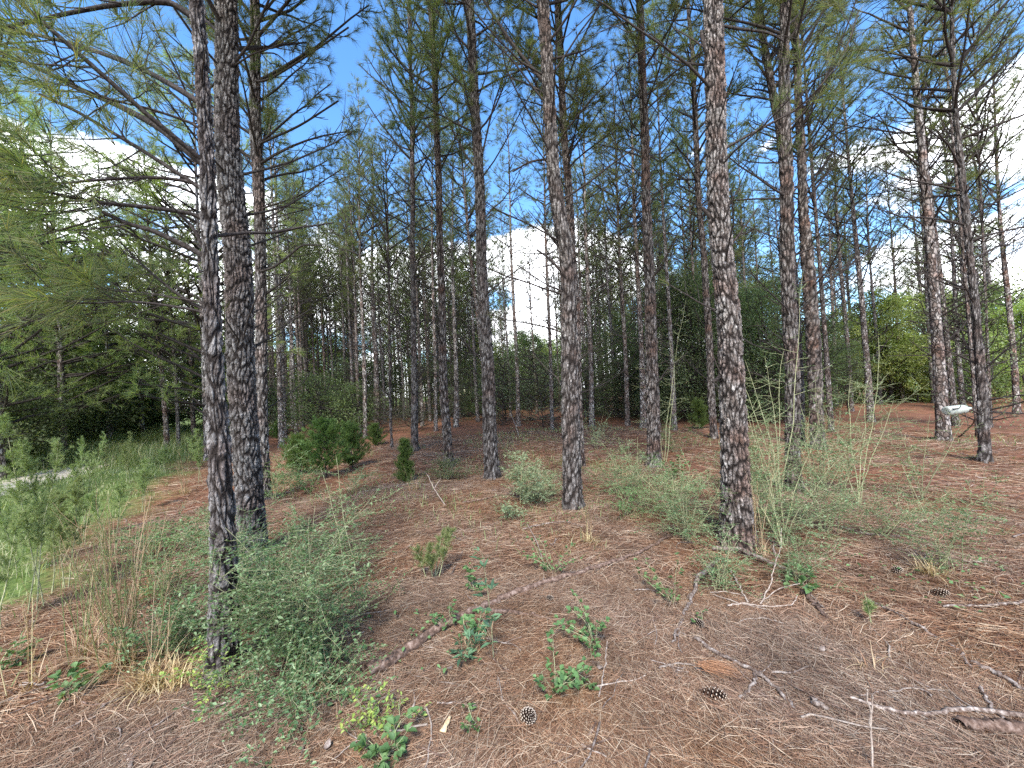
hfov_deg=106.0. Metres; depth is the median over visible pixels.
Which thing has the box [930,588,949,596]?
pine cone
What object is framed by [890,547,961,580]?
grass tuft
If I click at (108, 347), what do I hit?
pine tree
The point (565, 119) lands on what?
pine tree
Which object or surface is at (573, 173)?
pine tree
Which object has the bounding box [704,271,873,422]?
evergreen tree
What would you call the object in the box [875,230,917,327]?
pine tree
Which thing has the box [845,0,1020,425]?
pine tree
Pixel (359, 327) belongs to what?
pine tree
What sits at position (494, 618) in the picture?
oak sapling
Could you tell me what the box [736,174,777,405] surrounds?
pine tree
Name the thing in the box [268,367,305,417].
twiggy shrub
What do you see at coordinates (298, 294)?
pine tree
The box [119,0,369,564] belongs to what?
pine tree
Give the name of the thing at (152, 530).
shrub
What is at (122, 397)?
broadleaf tree
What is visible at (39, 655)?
fallen twig
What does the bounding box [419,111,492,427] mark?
pine tree
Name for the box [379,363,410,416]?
evergreen tree
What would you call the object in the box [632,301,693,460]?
shrub
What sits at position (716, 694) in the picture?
pine cone
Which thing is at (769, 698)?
fallen twig
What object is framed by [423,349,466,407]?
evergreen tree
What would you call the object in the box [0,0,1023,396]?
sky
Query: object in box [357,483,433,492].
fallen branch
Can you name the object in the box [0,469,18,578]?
feathery weed
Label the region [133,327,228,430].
broadleaf tree
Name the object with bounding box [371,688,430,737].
shrub
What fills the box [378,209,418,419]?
pine tree
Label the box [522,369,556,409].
twiggy shrub
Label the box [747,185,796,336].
pine tree
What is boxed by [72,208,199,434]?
pine tree
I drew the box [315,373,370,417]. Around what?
twiggy shrub
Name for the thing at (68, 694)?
fallen twig
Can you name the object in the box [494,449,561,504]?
shrub
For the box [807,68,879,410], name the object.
pine tree
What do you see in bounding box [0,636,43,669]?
bramble plant
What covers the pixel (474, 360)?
pine tree
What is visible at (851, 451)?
shrub
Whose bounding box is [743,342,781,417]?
twiggy shrub
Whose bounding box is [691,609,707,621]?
bramble plant
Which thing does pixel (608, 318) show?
bushy pine
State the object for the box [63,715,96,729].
fallen twig
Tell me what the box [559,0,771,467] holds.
pine tree
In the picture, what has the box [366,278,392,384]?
pine tree
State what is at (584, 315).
pine tree
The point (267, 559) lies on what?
shrub
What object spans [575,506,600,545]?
grass tuft
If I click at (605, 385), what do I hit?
twiggy shrub
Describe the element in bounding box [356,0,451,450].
pine tree
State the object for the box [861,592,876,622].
feathery weed
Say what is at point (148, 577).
grass tuft
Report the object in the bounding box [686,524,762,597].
shrub
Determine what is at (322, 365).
sunlit tree
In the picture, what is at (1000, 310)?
sunlit tree
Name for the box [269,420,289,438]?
cedar bush
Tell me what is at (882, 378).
twiggy shrub
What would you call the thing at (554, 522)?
fallen branch
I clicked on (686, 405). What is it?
twiggy shrub
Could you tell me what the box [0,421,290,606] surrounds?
verge grass
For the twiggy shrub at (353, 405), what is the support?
on the ground at (922, 412)
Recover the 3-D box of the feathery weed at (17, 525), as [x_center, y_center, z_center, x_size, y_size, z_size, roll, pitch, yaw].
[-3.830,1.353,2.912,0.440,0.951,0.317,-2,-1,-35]
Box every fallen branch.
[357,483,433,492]
[420,470,444,504]
[463,494,544,506]
[522,521,599,531]
[671,558,725,653]
[694,636,794,707]
[710,571,797,606]
[712,545,825,609]
[760,528,799,603]
[800,589,828,617]
[840,526,899,536]
[850,685,1023,719]
[909,620,1023,689]
[941,599,1023,607]
[953,714,1023,738]
[958,418,976,436]
[967,516,1023,526]
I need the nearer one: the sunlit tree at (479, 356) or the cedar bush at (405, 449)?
the cedar bush at (405, 449)
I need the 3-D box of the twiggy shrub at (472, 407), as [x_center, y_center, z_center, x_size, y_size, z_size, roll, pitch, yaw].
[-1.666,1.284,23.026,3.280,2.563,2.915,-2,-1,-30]
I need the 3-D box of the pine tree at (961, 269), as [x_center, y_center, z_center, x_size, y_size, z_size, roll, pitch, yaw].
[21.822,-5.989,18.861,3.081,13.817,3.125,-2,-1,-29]
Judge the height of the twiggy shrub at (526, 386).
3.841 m
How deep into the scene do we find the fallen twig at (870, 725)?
1.58 m
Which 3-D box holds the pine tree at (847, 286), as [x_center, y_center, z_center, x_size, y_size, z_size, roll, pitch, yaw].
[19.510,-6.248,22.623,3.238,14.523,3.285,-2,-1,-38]
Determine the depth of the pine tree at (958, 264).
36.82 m
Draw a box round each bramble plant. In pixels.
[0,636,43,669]
[45,661,109,704]
[285,467,322,492]
[349,706,419,767]
[425,599,458,629]
[458,609,489,638]
[460,703,480,732]
[463,562,486,593]
[522,535,582,571]
[533,629,592,700]
[545,589,609,659]
[564,666,599,690]
[633,552,683,603]
[652,454,689,478]
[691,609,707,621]
[782,562,820,593]
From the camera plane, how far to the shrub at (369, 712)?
1.88 m
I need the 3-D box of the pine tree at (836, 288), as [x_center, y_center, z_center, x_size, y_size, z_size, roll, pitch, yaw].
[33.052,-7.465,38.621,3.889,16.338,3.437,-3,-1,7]
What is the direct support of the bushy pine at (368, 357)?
on the ground at (922, 412)
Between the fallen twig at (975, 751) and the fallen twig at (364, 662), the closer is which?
the fallen twig at (975, 751)
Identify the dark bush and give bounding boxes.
[0,357,107,470]
[3,381,99,468]
[3,382,74,474]
[4,359,117,461]
[5,384,90,466]
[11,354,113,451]
[22,392,125,447]
[34,359,154,447]
[69,397,137,445]
[83,400,149,436]
[92,376,171,435]
[95,378,172,433]
[99,404,162,434]
[117,392,189,431]
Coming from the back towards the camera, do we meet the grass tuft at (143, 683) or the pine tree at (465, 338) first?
the pine tree at (465, 338)
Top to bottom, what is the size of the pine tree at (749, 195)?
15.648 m
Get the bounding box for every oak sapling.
[449,624,485,666]
[469,547,501,657]
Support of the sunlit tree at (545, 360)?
on the ground at (922, 412)
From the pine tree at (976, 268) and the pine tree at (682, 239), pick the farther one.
the pine tree at (976, 268)
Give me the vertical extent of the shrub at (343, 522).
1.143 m
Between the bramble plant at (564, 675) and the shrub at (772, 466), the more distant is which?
the shrub at (772, 466)
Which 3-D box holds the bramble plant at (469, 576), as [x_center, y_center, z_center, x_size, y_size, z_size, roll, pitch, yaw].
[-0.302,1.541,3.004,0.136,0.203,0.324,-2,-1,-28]
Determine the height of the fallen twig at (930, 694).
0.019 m
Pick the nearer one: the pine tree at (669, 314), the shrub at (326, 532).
the shrub at (326, 532)
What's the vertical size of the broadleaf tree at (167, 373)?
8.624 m
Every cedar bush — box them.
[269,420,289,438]
[276,431,322,472]
[287,415,352,478]
[334,420,372,467]
[362,422,388,444]
[390,436,415,482]
[686,396,708,428]
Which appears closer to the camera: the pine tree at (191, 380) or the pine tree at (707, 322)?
the pine tree at (707, 322)
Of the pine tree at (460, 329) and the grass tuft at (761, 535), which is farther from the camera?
the pine tree at (460, 329)
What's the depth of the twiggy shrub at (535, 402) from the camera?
19.62 m
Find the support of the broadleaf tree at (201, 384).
on the ground at (922, 412)
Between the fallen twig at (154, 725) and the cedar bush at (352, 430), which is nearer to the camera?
the fallen twig at (154, 725)
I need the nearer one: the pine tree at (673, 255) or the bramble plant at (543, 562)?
the bramble plant at (543, 562)
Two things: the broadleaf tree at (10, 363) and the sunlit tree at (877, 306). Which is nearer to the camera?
the broadleaf tree at (10, 363)
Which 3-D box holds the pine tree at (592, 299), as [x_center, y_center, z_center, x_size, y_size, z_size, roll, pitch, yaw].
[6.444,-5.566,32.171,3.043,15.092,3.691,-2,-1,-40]
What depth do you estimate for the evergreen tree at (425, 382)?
25.81 m
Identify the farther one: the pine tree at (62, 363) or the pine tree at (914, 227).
the pine tree at (914, 227)
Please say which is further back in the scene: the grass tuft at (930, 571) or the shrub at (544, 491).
the shrub at (544, 491)
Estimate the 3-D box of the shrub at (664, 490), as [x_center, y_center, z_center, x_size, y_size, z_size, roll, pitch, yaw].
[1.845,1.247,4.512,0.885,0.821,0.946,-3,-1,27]
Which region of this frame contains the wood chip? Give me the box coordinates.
[439,715,451,732]
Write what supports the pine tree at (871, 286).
on the ground at (922, 412)
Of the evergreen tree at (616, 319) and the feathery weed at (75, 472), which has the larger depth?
the evergreen tree at (616, 319)
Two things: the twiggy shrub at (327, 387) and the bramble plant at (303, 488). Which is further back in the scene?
the twiggy shrub at (327, 387)
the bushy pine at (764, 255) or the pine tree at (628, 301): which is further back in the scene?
the pine tree at (628, 301)
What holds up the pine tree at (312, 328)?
on the ground at (922, 412)
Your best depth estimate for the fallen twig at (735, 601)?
2.82 m
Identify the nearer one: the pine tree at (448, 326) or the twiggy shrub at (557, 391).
the twiggy shrub at (557, 391)
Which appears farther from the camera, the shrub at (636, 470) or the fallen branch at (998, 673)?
the shrub at (636, 470)
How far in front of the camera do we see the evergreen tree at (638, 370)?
18.41 m
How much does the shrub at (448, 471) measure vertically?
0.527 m
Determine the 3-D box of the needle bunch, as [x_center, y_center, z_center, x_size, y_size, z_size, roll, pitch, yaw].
[1.143,1.550,2.088,0.326,0.090,0.231,-3,-1,0]
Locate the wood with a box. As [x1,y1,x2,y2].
[132,250,1023,419]
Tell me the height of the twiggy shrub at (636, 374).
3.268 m
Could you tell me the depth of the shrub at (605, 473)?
5.77 m
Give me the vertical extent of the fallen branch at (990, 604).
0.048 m
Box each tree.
[0,0,461,687]
[0,39,76,253]
[0,48,139,479]
[0,62,106,426]
[0,92,145,396]
[0,98,168,453]
[0,167,162,426]
[0,217,194,422]
[0,313,99,457]
[1,332,57,460]
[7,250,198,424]
[10,151,185,439]
[33,320,162,437]
[37,329,124,444]
[57,42,307,460]
[68,127,224,453]
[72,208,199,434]
[87,309,202,425]
[89,360,183,429]
[97,141,224,448]
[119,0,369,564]
[121,0,385,500]
[123,299,202,425]
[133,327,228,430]
[136,231,228,435]
[172,341,275,421]
[186,260,275,424]
[217,218,253,351]
[220,51,321,447]
[244,109,317,439]
[249,218,273,362]
[252,220,286,424]
[253,197,288,426]
[266,160,335,430]
[266,161,314,434]
[267,200,309,428]
[267,238,295,408]
[267,356,311,399]
[268,160,317,427]
[270,219,315,408]
[274,179,324,424]
[274,331,362,393]
[277,342,342,417]
[282,219,319,383]
[283,201,329,420]
[285,221,320,373]
[287,278,316,387]
[290,214,331,413]
[296,184,346,386]
[297,194,350,414]
[302,234,330,412]
[304,230,343,389]
[304,241,344,373]
[307,72,401,437]
[309,178,375,416]
[317,152,369,423]
[318,218,344,394]
[324,204,370,419]
[325,217,370,366]
[328,199,367,405]
[329,222,370,368]
[330,144,379,434]
[335,260,370,363]
[335,263,360,387]
[339,137,404,428]
[340,129,449,446]
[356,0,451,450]
[357,0,495,467]
[359,360,388,417]
[360,356,398,410]
[361,186,394,421]
[365,279,387,403]
[366,232,403,414]
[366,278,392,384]
[369,276,387,385]
[372,223,403,412]
[374,216,416,416]
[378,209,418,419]
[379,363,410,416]
[382,157,436,420]
[389,0,556,479]
[389,145,447,425]
[390,240,424,415]
[390,287,410,410]
[391,196,437,418]
[393,95,465,430]
[396,182,437,421]
[398,260,410,380]
[410,356,453,416]
[416,238,437,413]
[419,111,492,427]
[420,208,462,412]
[420,265,436,396]
[422,43,515,387]
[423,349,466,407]
[426,229,467,415]
[426,356,472,414]
[430,192,474,418]
[435,198,477,415]
[435,259,463,378]
[446,247,470,411]
[446,268,469,374]
[447,142,497,421]
[448,347,480,409]
[449,244,479,373]
[450,146,508,385]
[452,353,482,416]
[454,0,645,510]
[458,254,494,397]
[459,259,474,411]
[462,333,503,409]
[465,223,506,371]
[467,332,525,396]
[469,266,498,365]
[475,104,545,425]
[479,0,675,466]
[487,263,503,344]
[488,191,521,415]
[488,241,511,396]
[493,294,512,361]
[494,345,512,392]
[495,271,517,404]
[497,325,560,410]
[505,58,587,428]
[507,350,554,402]
[508,213,545,412]
[523,337,560,403]
[525,343,560,405]
[533,203,560,411]
[541,126,590,373]
[541,334,581,395]
[543,46,632,425]
[544,211,561,366]
[551,0,924,555]
[552,157,603,414]
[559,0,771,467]
[574,207,591,405]
[575,51,659,425]
[576,111,633,416]
[576,184,611,413]
[576,191,614,407]
[577,253,592,382]
[580,230,610,385]
[581,324,635,417]
[582,304,639,414]
[585,235,608,363]
[588,12,678,427]
[589,223,618,406]
[590,162,642,370]
[593,212,630,359]
[594,319,668,416]
[605,256,629,366]
[607,271,754,420]
[609,116,681,417]
[609,201,643,392]
[612,324,690,417]
[614,257,637,386]
[615,0,706,430]
[617,299,705,412]
[621,255,778,422]
[624,231,644,327]
[627,273,635,344]
[630,148,680,411]
[633,183,688,346]
[633,185,675,338]
[644,0,756,438]
[649,0,893,493]
[656,124,709,412]
[657,259,782,422]
[658,97,713,400]
[662,219,685,327]
[665,302,759,403]
[671,174,709,341]
[678,283,808,420]
[680,212,708,299]
[681,188,713,348]
[687,119,755,306]
[695,275,777,400]
[701,0,865,443]
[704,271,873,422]
[705,140,766,304]
[706,181,755,290]
[726,0,874,449]
[726,107,767,406]
[733,182,777,319]
[734,216,759,324]
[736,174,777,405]
[739,262,859,404]
[743,0,884,432]
[743,280,880,416]
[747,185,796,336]
[756,163,802,326]
[795,152,869,404]
[796,231,829,319]
[801,312,881,414]
[804,3,910,421]
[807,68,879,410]
[811,195,857,395]
[813,157,881,399]
[816,0,1019,440]
[822,309,923,401]
[823,280,924,399]
[824,233,857,337]
[824,319,887,398]
[825,333,882,407]
[831,124,915,403]
[831,293,955,402]
[833,0,1023,463]
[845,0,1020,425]
[856,0,1023,436]
[857,136,924,402]
[864,257,893,323]
[871,289,1023,395]
[873,285,1023,429]
[874,287,1023,400]
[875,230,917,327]
[877,330,958,402]
[889,115,960,402]
[891,158,943,326]
[899,271,915,331]
[901,69,1009,404]
[902,0,1023,426]
[902,230,945,295]
[902,280,1023,400]
[910,286,1023,388]
[915,120,1004,400]
[915,277,1023,397]
[940,119,1023,396]
[947,3,1023,412]
[947,235,992,293]
[948,232,995,309]
[953,291,1023,400]
[968,224,1013,290]
[989,289,1023,395]
[991,338,1022,396]
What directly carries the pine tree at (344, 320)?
on the ground at (922, 412)
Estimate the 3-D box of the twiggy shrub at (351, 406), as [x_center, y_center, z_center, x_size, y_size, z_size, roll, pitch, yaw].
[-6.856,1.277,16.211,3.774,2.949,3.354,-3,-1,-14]
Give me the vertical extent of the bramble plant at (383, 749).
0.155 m
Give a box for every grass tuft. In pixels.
[0,579,93,716]
[20,534,130,679]
[51,482,195,703]
[53,512,138,631]
[83,551,206,720]
[116,495,179,602]
[128,647,205,706]
[172,449,197,494]
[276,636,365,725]
[401,462,424,491]
[451,610,502,653]
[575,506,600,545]
[613,451,630,475]
[748,465,782,562]
[846,642,904,689]
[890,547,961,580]
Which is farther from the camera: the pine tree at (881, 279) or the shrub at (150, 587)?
the pine tree at (881, 279)
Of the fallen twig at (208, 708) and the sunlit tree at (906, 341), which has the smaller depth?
the fallen twig at (208, 708)
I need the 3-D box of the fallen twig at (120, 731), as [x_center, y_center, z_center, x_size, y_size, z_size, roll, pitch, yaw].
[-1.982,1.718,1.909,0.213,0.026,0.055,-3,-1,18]
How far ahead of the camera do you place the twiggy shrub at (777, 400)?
13.37 m
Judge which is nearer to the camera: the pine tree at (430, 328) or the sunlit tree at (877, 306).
the sunlit tree at (877, 306)
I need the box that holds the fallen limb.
[364,535,669,675]
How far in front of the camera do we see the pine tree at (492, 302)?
27.88 m
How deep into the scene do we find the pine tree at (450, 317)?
37.52 m
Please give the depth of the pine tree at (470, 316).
29.88 m
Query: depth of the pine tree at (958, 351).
15.68 m
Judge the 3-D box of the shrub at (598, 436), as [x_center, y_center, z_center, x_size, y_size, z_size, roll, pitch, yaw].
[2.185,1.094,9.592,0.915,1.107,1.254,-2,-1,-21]
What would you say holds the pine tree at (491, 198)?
on the ground at (922, 412)
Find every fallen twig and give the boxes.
[0,686,48,702]
[10,692,60,713]
[19,681,45,685]
[23,648,59,662]
[43,684,70,704]
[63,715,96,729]
[76,679,156,722]
[76,696,114,705]
[92,727,121,740]
[122,751,136,767]
[134,710,176,738]
[148,736,177,767]
[183,698,234,710]
[331,734,366,759]
[336,648,390,679]
[347,727,367,750]
[363,719,427,731]
[412,671,468,686]
[414,746,445,757]
[425,706,432,767]
[437,701,490,709]
[484,637,519,648]
[488,655,516,682]
[497,675,519,724]
[527,524,543,578]
[542,736,614,767]
[580,721,600,767]
[581,743,606,756]
[587,721,596,735]
[595,675,644,686]
[598,640,607,696]
[602,673,622,707]
[627,615,660,624]
[644,749,650,767]
[646,615,656,643]
[651,659,688,671]
[658,662,699,670]
[712,594,768,609]
[716,670,745,689]
[724,617,782,630]
[733,662,775,704]
[734,673,796,710]
[742,696,769,701]
[771,666,808,673]
[771,673,855,713]
[799,717,861,749]
[800,713,887,729]
[808,696,828,709]
[866,689,873,766]
[869,626,890,657]
[871,601,909,620]
[883,691,928,719]
[888,687,944,691]
[904,677,932,695]
[917,681,988,717]
[959,748,976,762]
[961,560,992,564]
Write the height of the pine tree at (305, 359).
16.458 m
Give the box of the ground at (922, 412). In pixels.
[0,382,1023,767]
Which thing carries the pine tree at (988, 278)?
on the ground at (922, 412)
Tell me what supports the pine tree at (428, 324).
on the ground at (922, 412)
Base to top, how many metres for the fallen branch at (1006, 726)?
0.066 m
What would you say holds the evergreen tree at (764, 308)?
on the ground at (922, 412)
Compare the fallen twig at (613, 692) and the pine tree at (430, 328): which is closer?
the fallen twig at (613, 692)
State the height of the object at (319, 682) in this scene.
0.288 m
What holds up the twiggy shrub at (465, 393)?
on the ground at (922, 412)
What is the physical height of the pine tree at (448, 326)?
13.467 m
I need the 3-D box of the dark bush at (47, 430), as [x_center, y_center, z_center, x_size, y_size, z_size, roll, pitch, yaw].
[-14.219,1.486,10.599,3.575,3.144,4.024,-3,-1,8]
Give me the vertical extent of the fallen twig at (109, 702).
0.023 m
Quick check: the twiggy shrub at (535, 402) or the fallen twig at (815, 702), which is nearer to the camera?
the fallen twig at (815, 702)
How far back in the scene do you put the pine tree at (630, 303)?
40.07 m
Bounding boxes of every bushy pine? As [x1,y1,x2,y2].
[327,316,372,386]
[359,303,387,407]
[372,335,393,381]
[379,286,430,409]
[410,317,432,411]
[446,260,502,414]
[464,319,499,377]
[582,294,609,366]
[591,284,631,372]
[747,250,800,368]
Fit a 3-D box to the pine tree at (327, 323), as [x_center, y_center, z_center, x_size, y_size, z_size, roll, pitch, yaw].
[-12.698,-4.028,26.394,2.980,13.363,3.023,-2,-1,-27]
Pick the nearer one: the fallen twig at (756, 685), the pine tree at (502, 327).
the fallen twig at (756, 685)
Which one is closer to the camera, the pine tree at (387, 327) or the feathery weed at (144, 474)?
the feathery weed at (144, 474)
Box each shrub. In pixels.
[86,516,198,564]
[98,573,247,673]
[103,525,209,607]
[137,495,303,617]
[137,500,235,562]
[151,633,253,720]
[172,486,413,716]
[183,531,308,637]
[190,606,397,767]
[227,376,297,435]
[257,495,390,610]
[262,438,310,499]
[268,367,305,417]
[268,367,360,441]
[274,461,324,489]
[286,366,350,426]
[293,371,344,429]
[300,458,372,589]
[304,351,384,425]
[304,380,388,434]
[313,394,350,426]
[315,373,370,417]
[326,378,380,426]
[335,681,386,753]
[336,366,393,411]
[337,460,385,490]
[340,398,382,424]
[351,379,387,415]
[358,386,407,432]
[367,377,394,409]
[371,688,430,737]
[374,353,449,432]
[385,379,399,412]
[396,388,433,426]
[420,450,472,479]
[424,366,480,419]
[424,376,453,415]
[433,385,469,422]
[460,385,500,420]
[461,345,544,425]
[467,350,526,420]
[480,370,528,419]
[493,500,533,518]
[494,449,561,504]
[496,335,597,426]
[496,349,555,420]
[506,350,560,417]
[506,378,546,418]
[519,354,561,416]
[521,469,562,502]
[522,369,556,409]
[544,350,619,421]
[558,368,614,422]
[560,362,606,418]
[583,406,615,449]
[583,431,663,494]
[593,354,646,420]
[594,480,660,518]
[595,354,637,414]
[599,435,690,508]
[600,360,637,415]
[605,360,664,416]
[626,447,737,543]
[629,385,676,425]
[631,459,708,523]
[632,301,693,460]
[645,353,705,414]
[660,412,700,452]
[667,383,706,416]
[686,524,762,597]
[691,429,771,493]
[695,375,761,418]
[712,402,881,551]
[714,411,815,525]
[735,515,888,606]
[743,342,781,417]
[745,275,831,500]
[745,333,851,418]
[746,365,784,423]
[755,340,843,411]
[763,410,906,532]
[773,371,936,490]
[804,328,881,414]
[804,338,930,504]
[833,478,970,555]
[853,342,920,402]
[856,334,929,399]
[860,353,896,398]
[869,410,986,500]
[879,458,1020,574]
[913,352,1023,407]
[941,467,1008,505]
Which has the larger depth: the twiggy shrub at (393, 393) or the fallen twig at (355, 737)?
the twiggy shrub at (393, 393)
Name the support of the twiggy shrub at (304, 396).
on the ground at (922, 412)
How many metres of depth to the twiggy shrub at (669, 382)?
17.68 m
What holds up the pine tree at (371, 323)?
on the ground at (922, 412)
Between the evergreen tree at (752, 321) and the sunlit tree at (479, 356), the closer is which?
the evergreen tree at (752, 321)
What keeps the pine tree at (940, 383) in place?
on the ground at (922, 412)
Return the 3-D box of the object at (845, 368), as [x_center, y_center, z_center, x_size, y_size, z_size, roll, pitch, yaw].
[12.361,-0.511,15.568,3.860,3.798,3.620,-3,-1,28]
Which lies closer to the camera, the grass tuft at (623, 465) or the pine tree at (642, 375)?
the grass tuft at (623, 465)
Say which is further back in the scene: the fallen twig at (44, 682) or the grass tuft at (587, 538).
the grass tuft at (587, 538)
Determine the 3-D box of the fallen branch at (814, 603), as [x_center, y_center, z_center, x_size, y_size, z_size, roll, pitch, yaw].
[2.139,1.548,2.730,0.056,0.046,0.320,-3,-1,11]
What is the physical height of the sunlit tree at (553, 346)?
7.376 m
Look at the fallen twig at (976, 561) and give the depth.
3.12 m
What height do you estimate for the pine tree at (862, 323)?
14.210 m
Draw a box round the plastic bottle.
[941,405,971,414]
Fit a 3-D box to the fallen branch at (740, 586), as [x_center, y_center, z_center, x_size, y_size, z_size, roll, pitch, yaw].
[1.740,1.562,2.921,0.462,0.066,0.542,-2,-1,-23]
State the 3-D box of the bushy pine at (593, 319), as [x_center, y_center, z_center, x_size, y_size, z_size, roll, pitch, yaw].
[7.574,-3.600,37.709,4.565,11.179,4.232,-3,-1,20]
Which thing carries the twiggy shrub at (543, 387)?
on the ground at (922, 412)
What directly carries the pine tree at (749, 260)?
on the ground at (922, 412)
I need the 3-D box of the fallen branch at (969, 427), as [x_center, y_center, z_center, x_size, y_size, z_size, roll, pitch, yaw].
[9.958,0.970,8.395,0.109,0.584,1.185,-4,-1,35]
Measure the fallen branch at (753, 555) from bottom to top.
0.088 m
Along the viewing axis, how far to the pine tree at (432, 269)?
17.24 m
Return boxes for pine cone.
[520,706,536,725]
[692,618,704,627]
[699,686,726,702]
[890,566,903,573]
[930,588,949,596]
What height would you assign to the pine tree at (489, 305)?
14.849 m
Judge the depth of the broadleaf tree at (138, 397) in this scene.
21.75 m
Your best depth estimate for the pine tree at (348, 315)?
19.37 m
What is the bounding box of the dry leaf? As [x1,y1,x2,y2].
[324,738,330,748]
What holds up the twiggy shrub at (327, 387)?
on the ground at (922, 412)
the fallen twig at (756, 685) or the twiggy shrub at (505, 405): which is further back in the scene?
the twiggy shrub at (505, 405)
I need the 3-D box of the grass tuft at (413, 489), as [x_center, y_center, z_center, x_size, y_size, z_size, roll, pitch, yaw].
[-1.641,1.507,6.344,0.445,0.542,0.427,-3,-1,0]
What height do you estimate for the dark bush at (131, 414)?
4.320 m
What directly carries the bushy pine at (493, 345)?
on the ground at (922, 412)
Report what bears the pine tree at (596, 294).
on the ground at (922, 412)
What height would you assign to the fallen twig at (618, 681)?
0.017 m
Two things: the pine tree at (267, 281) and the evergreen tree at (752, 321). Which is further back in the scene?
the pine tree at (267, 281)
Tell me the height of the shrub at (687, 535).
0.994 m
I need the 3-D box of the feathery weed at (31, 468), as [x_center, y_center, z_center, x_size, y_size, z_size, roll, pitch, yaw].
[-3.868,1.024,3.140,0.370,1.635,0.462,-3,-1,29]
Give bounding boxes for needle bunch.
[694,658,753,679]
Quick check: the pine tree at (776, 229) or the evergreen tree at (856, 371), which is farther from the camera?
the pine tree at (776, 229)
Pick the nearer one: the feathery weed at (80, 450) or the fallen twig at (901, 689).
the fallen twig at (901, 689)
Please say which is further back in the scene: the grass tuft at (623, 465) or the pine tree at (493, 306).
the pine tree at (493, 306)
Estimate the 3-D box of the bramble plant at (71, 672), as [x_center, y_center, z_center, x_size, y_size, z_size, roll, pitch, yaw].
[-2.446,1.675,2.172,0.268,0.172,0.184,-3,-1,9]
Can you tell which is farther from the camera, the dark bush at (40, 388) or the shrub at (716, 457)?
the dark bush at (40, 388)
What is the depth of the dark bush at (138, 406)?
19.70 m
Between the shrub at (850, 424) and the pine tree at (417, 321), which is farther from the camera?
the pine tree at (417, 321)
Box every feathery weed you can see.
[0,413,73,613]
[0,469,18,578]
[0,503,46,627]
[31,475,105,589]
[61,451,106,541]
[74,431,107,505]
[80,471,134,555]
[115,431,136,480]
[129,456,156,511]
[153,445,170,472]
[186,428,207,481]
[409,526,455,577]
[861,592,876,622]
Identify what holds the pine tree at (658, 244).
on the ground at (922, 412)
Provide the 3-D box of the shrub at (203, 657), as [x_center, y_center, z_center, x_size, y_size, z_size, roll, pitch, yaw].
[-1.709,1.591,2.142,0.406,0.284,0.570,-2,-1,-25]
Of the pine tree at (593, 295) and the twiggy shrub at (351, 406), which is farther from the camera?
the pine tree at (593, 295)
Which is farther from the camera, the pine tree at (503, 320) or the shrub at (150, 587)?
the pine tree at (503, 320)
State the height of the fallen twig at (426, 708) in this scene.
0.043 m
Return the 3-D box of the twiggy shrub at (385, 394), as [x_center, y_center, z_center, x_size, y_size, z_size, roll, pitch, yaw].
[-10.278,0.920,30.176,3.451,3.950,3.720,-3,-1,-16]
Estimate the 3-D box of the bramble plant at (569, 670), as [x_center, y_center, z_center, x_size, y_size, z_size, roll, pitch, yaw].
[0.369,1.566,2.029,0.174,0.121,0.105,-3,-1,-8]
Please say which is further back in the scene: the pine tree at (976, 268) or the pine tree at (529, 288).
the pine tree at (976, 268)
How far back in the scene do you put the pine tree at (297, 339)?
22.51 m
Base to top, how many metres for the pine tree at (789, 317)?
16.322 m
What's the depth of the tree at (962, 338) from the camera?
10.64 m
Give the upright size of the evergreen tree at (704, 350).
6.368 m
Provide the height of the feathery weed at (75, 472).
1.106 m
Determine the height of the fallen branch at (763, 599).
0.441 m
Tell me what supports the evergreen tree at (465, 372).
on the ground at (922, 412)
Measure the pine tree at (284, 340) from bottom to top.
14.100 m
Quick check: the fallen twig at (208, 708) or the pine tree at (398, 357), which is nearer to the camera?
the fallen twig at (208, 708)
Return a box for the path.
[0,422,298,494]
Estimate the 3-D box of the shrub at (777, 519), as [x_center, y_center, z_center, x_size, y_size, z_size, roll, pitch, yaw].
[2.614,0.857,3.638,1.208,1.368,1.359,-2,-1,-43]
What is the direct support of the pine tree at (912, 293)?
on the ground at (922, 412)
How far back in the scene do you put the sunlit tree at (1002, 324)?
19.23 m

